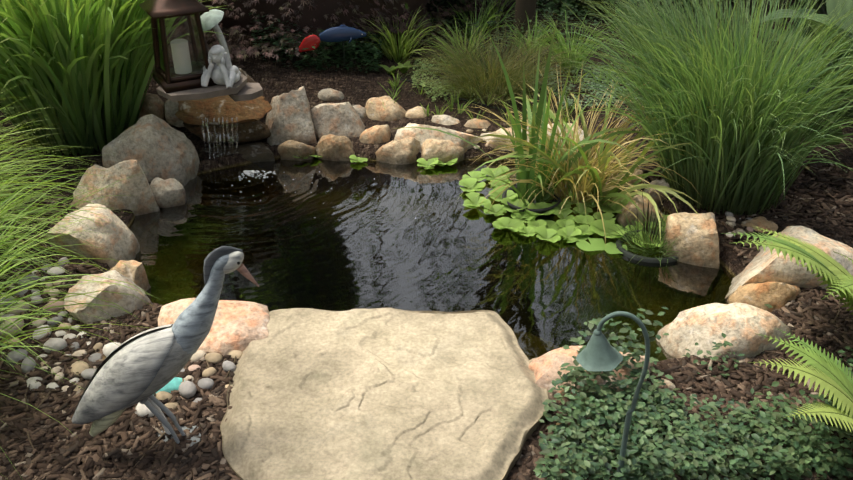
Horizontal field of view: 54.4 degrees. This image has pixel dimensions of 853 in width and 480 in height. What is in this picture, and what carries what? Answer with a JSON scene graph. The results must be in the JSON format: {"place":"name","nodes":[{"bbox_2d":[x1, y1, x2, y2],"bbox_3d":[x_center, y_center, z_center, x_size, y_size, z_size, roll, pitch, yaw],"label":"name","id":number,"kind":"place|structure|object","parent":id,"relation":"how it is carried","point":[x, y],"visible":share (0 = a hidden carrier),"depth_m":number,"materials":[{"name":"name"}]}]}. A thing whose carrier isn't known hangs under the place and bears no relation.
{"place":"outdoors","nodes":[
{"label":"outdoors","id":0,"kind":"place"},
{"bbox_2d":[0,0,852,471],"bbox_3d":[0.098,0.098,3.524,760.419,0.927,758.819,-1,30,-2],"label":"ground","id":1,"kind":"structure","parent":0,"point":[352,84],"depth_m":4.79,"materials":[{"name":"brown soil"}]},
{"bbox_2d":[47,203,139,268],"bbox_3d":[-1.339,0.055,3.373,0.323,0.412,0.258,-1,30,-2],"label":"boulder","id":2,"kind":"object","parent":1,"relation":"on","point":[123,244],"visible":0.48,"depth_m":3.25,"materials":[{"name":"beige stone"}]},
{"bbox_2d":[64,270,152,323],"bbox_3d":[-1.128,0.290,2.997,0.285,0.381,0.256,-1,30,-2],"label":"boulder","id":3,"kind":"object","parent":1,"relation":"on","point":[131,303],"visible":0.44,"depth_m":2.88,"materials":[{"name":"beige stone"}]},
{"bbox_2d":[71,159,159,215],"bbox_3d":[-1.417,-0.167,3.717,0.399,0.452,0.236,-13,32,-21],"label":"boulder","id":4,"kind":"object","parent":1,"relation":"on","point":[138,198],"visible":0.6,"depth_m":3.61,"materials":[{"name":"beige stone"}]},
{"bbox_2d":[109,260,150,292],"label":"rock","id":5,"kind":"object","parent":1,"relation":"on","point":[138,277],"visible":0.35,"depth_m":3.09,"materials":[{"name":"beige stone"}]},
{"bbox_2d":[102,114,199,186],"bbox_3d":[-1.308,-0.350,3.978,0.413,0.508,0.289,-1,30,-2],"label":"boulder","id":6,"kind":"object","parent":1,"relation":"on","point":[154,145],"visible":0.44,"depth_m":3.85,"materials":[{"name":"grey stone"}]},
{"bbox_2d":[138,93,165,120],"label":"rock","id":7,"kind":"object","parent":1,"relation":"on","point":[153,104],"visible":0.54,"depth_m":4.33,"materials":[{"name":"brown stone"}]},
{"bbox_2d":[150,177,186,207],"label":"rock","id":8,"kind":"object","parent":1,"relation":"on","point":[169,192],"visible":0.44,"depth_m":3.73,"materials":[{"name":"grey stone"}]},
{"bbox_2d":[164,99,184,126],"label":"rock","id":9,"kind":"object","parent":1,"relation":"on","point":[171,108],"visible":0.42,"depth_m":4.33,"materials":[{"name":"grey stone"}]},
{"bbox_2d":[156,73,262,101],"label":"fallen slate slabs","id":10,"kind":"structure","parent":1,"relation":"on","point":[241,89],"depth_m":3.73,"materials":[{"name":"grey stone"}]},
{"bbox_2d":[139,0,216,92],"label":"lantern","id":11,"kind":"object","parent":10,"relation":"on","point":[183,72],"visible":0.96,"depth_m":3.68,"materials":[{"name":"metal"}]},
{"bbox_2d":[201,45,240,87],"bbox_3d":[-0.925,-0.795,3.747,0.161,0.191,0.207,4,30,7],"label":"girl statue","id":12,"kind":"object","parent":10,"relation":"on","point":[222,71],"visible":0.98,"depth_m":3.70,"materials":[{"name":"stone"}]},
{"bbox_2d":[158,298,269,355],"bbox_3d":[-0.716,0.378,2.883,0.409,0.343,0.327,-1,30,-2],"label":"boulder","id":13,"kind":"object","parent":1,"relation":"on","point":[239,325],"visible":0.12,"depth_m":2.77,"materials":[{"name":"beige stone"}]},
{"bbox_2d":[183,121,270,142],"bbox_3d":[-1.026,-0.592,4.287,0.473,0.139,0.236,-1,30,-2],"label":"rock ledge","id":14,"kind":"object","parent":1,"relation":"on","point":[253,131],"visible":0.48,"depth_m":4.20,"materials":[{"name":"brown stone"}]},
{"bbox_2d":[175,95,271,124],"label":"waterfall rock","id":15,"kind":"object","parent":14,"relation":"on","point":[225,107],"visible":0.77,"depth_m":4.08,"materials":[{"name":"brown stone"}]},
{"bbox_2d":[203,142,274,162],"bbox_3d":[-0.979,-0.397,4.232,0.438,0.175,0.197,-1,30,-2],"label":"rock ledge","id":16,"kind":"object","parent":1,"relation":"on","point":[256,152],"visible":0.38,"depth_m":4.17,"materials":[{"name":"stone"}]},
{"bbox_2d":[201,117,238,157],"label":"waterfall water","id":17,"kind":"structure","parent":16,"relation":"on","point":[209,132],"depth_m":4.13,"materials":[{"name":"clear liquid"}]},
{"bbox_2d":[238,68,255,82],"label":"rock","id":18,"kind":"object","parent":1,"relation":"on","point":[249,78],"visible":0.1,"depth_m":4.45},
{"bbox_2d":[200,9,230,59],"bbox_3d":[-1.099,-1.015,4.296,0.149,0.345,0.161,-11,32,-19],"label":"mushroom statue","id":19,"kind":"object","parent":18,"relation":"on","point":[211,19],"visible":0.71,"depth_m":4.20,"materials":[{"name":"stone"}]},
{"bbox_2d":[266,86,316,145],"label":"boulder","id":20,"kind":"object","parent":1,"relation":"on","point":[289,116],"visible":0.42,"depth_m":4.22,"materials":[{"name":"grey stone"}]},
{"bbox_2d":[277,140,315,160],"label":"rock","id":21,"kind":"object","parent":1,"relation":"on","point":[289,149],"visible":0.58,"depth_m":4.16,"materials":[{"name":"beige stone"}]},
{"bbox_2d":[318,88,343,100],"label":"rock","id":22,"kind":"object","parent":1,"relation":"on","point":[329,94],"visible":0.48,"depth_m":4.77,"materials":[{"name":"grey stone"}]},
{"bbox_2d":[299,25,365,69],"bbox_3d":[-0.571,-1.143,5.050,0.418,0.330,0.094,-5,30,-9],"label":"fish ornament","id":23,"kind":"object","parent":1,"relation":"on","point":[341,33],"visible":0.94,"depth_m":4.99,"materials":[{"name":"ceramic"}]},
{"bbox_2d":[315,134,354,160],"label":"rock","id":24,"kind":"object","parent":1,"relation":"on","point":[330,147],"visible":0.27,"depth_m":4.17,"materials":[{"name":"beige stone"}]},
{"bbox_2d":[311,102,365,139],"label":"boulder","id":25,"kind":"object","parent":1,"relation":"on","point":[340,119],"visible":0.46,"depth_m":4.29,"materials":[{"name":"grey stone"}]},
{"bbox_2d":[171,0,510,68],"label":"hedge","id":26,"kind":"object","parent":1,"relation":"on","point":[317,15],"visible":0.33,"depth_m":5.15,"materials":[{"name":"green plant"}]},
{"bbox_2d":[353,105,365,117],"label":"rock","id":27,"kind":"object","parent":1,"relation":"on","point":[361,110],"visible":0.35,"depth_m":4.56,"materials":[{"name":"grey stone"}]},
{"bbox_2d":[359,125,390,143],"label":"boulder","id":28,"kind":"object","parent":1,"relation":"on","point":[376,134],"visible":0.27,"depth_m":4.23,"materials":[{"name":"beige stone"}]},
{"bbox_2d":[0,127,754,417],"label":"pebbles","id":29,"kind":"object","parent":1,"relation":"on","point":[187,389],"visible":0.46,"depth_m":2.69,"materials":[{"name":"grey stone"}]},
{"bbox_2d":[365,96,405,120],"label":"boulder","id":30,"kind":"object","parent":1,"relation":"on","point":[391,111],"visible":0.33,"depth_m":4.52,"materials":[{"name":"beige stone"}]},
{"bbox_2d":[375,137,419,164],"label":"rock","id":31,"kind":"object","parent":1,"relation":"on","point":[403,151],"visible":0.33,"depth_m":4.14,"materials":[{"name":"beige stone"}]},
{"bbox_2d":[405,106,426,117],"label":"rock","id":32,"kind":"object","parent":1,"relation":"on","point":[416,112],"visible":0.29,"depth_m":4.55,"materials":[{"name":"beige stone"}]},
{"bbox_2d":[0,0,852,479],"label":"grasses","id":33,"kind":"object","parent":1,"relation":"on","point":[74,78],"visible":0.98,"depth_m":3.54,"materials":[{"name":"green plant"}]},
{"bbox_2d":[0,161,852,479],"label":"mulch chips","id":34,"kind":"object","parent":1,"relation":"on","point":[40,445],"visible":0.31,"depth_m":2.58,"materials":[{"name":"brown wood"}]},
{"bbox_2d":[72,246,258,451],"bbox_3d":[-0.701,0.312,2.228,0.536,0.622,0.139,-9,31,-15],"label":"heron","id":35,"kind":"object","parent":34,"relation":"on","point":[143,367],"visible":1,"depth_m":2.17,"materials":[{"name":"paint"}]},
{"bbox_2d":[156,377,184,392],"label":"painted stone","id":36,"kind":"object","parent":34,"relation":"on","point":[174,383],"visible":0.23,"depth_m":2.55,"materials":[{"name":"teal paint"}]},
{"bbox_2d":[220,307,548,479],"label":"flagstone","id":37,"kind":"object","parent":34,"relation":"on","point":[389,393],"visible":0.98,"depth_m":2.47,"materials":[{"name":"beige stone"}]},
{"bbox_2d":[576,311,649,478],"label":"path light","id":38,"kind":"object","parent":34,"relation":"on","point":[598,352],"visible":1,"depth_m":2.04,"materials":[{"name":"metal"}]},
{"bbox_2d":[394,123,482,152],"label":"boulder","id":39,"kind":"object","parent":1,"relation":"on","point":[420,135],"visible":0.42,"depth_m":4.17,"materials":[{"name":"beige stone"}]},
{"bbox_2d":[421,139,463,163],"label":"rock","id":40,"kind":"object","parent":1,"relation":"on","point":[444,151],"visible":0.67,"depth_m":4.13,"materials":[{"name":"beige stone"}]},
{"bbox_2d":[431,115,459,124],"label":"rock","id":41,"kind":"object","parent":1,"relation":"on","point":[443,119],"visible":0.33,"depth_m":4.46,"materials":[{"name":"beige stone"}]},
{"bbox_2d":[388,75,527,118],"bbox_3d":[0.233,-0.807,4.775,1.242,0.014,0.064,25,39,37],"label":"drip hose","id":42,"kind":"object","parent":1,"relation":"on","point":[466,100],"visible":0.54,"depth_m":4.76,"materials":[{"name":"black plastic"}]},
{"bbox_2d":[464,118,490,128],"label":"rock","id":43,"kind":"object","parent":1,"relation":"on","point":[475,123],"visible":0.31,"depth_m":4.40,"materials":[{"name":"beige stone"}]},
{"bbox_2d":[480,123,583,154],"bbox_3d":[0.540,-0.442,4.283,0.549,0.363,0.274,-1,30,-2],"label":"boulder","id":44,"kind":"object","parent":1,"relation":"on","point":[501,131],"visible":0.15,"depth_m":4.17,"materials":[{"name":"beige stone"}]},
{"bbox_2d":[248,0,852,479],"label":"ground cover","id":45,"kind":"object","parent":1,"relation":"on","point":[748,452],"visible":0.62,"depth_m":2.35,"materials":[{"name":"green plant"}]},
{"bbox_2d":[528,346,652,402],"bbox_3d":[0.512,0.499,2.644,0.440,0.292,0.264,-1,30,-2],"label":"boulder","id":46,"kind":"object","parent":1,"relation":"on","point":[545,368],"visible":0.17,"depth_m":2.58,"materials":[{"name":"beige stone"}]},
{"bbox_2d":[425,0,756,28],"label":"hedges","id":47,"kind":"object","parent":1,"relation":"on","point":[442,3],"visible":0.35,"depth_m":6.07,"materials":[{"name":"green plant"}]},
{"bbox_2d":[606,169,642,192],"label":"rock","id":48,"kind":"object","parent":1,"relation":"on","point":[638,172],"visible":0.06,"depth_m":3.85,"materials":[{"name":"grey stone"}]},
{"bbox_2d":[615,195,663,226],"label":"rock","id":49,"kind":"object","parent":1,"relation":"on","point":[621,218],"visible":0.21,"depth_m":3.60,"materials":[{"name":"beige stone"}]},
{"bbox_2d":[643,179,672,206],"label":"rock","id":50,"kind":"object","parent":1,"relation":"on","point":[656,198],"visible":0.17,"depth_m":3.73,"materials":[{"name":"grey stone"}]},
{"bbox_2d":[657,378,674,388],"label":"pebble","id":51,"kind":"object","parent":1,"relation":"on","point":[670,384],"visible":0.27,"depth_m":2.60,"materials":[{"name":"beige stone"}]},
{"bbox_2d":[664,212,719,268],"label":"boulder","id":52,"kind":"object","parent":1,"relation":"on","point":[696,232],"visible":0.46,"depth_m":3.30,"materials":[{"name":"beige stone"}]},
{"bbox_2d":[656,302,792,360],"bbox_3d":[0.998,0.406,2.860,0.441,0.438,0.276,-11,32,-18],"label":"boulder","id":53,"kind":"object","parent":1,"relation":"on","point":[705,326],"visible":0.5,"depth_m":2.73,"materials":[{"name":"beige stone"}]},
{"bbox_2d":[726,221,735,229],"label":"pebble","id":54,"kind":"object","parent":1,"relation":"on","point":[731,223],"visible":0.31,"depth_m":3.48,"materials":[{"name":"grey stone"}]},
{"bbox_2d":[735,228,745,233],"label":"pebble","id":55,"kind":"object","parent":1,"relation":"on","point":[739,230],"visible":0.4,"depth_m":3.42,"materials":[{"name":"grey stone"}]},
{"bbox_2d":[741,216,777,233],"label":"rock","id":56,"kind":"object","parent":1,"relation":"on","point":[761,222],"visible":0.38,"depth_m":3.46,"materials":[{"name":"brown stone"}]},
{"bbox_2d":[727,281,800,312],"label":"boulder","id":57,"kind":"object","parent":1,"relation":"on","point":[776,295],"visible":0.33,"depth_m":2.98,"materials":[{"name":"beige stone"}]},
{"bbox_2d":[721,226,852,431],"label":"ferns","id":58,"kind":"object","parent":1,"relation":"on","point":[827,374],"visible":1,"depth_m":2.35,"materials":[{"name":"green plant"}]},
{"bbox_2d":[725,226,852,298],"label":"boulder","id":59,"kind":"object","parent":1,"relation":"on","point":[763,266],"visible":0.25,"depth_m":3.04,"materials":[{"name":"beige stone"}]},
{"bbox_2d":[757,0,852,145],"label":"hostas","id":60,"kind":"object","parent":1,"relation":"on","point":[827,8],"visible":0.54,"depth_m":3.85,"materials":[{"name":"green plant"}]},
{"bbox_2d":[129,157,733,361],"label":"pond water","id":61,"kind":"structure","parent":0,"point":[371,242],"depth_m":3.37,"materials":[{"name":"black liquid"}]},
{"bbox_2d":[223,170,415,218],"bbox_3d":[-0.475,-0.212,3.856,0.951,0.008,0.451,8,31,13],"label":"water foam","id":62,"kind":"object","parent":61,"relation":"on","point":[248,171],"visible":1,"depth_m":4.04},
{"bbox_2d":[294,21,715,266],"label":"pond plants","id":63,"kind":"object","parent":61,"relation":"on","point":[540,171],"visible":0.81,"depth_m":3.63,"materials":[{"name":"green plant"}]},
{"bbox_2d":[502,185,678,262],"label":"pond planters","id":64,"kind":"object","parent":61,"relation":"in","point":[626,253],"visible":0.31,"depth_m":3.45,"materials":[{"name":"plastic"}]},
{"bbox_2d":[405,0,766,45],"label":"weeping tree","id":65,"kind":"object","parent":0,"point":[524,7],"depth_m":5.65,"materials":[{"name":"green plant"}]}
]}

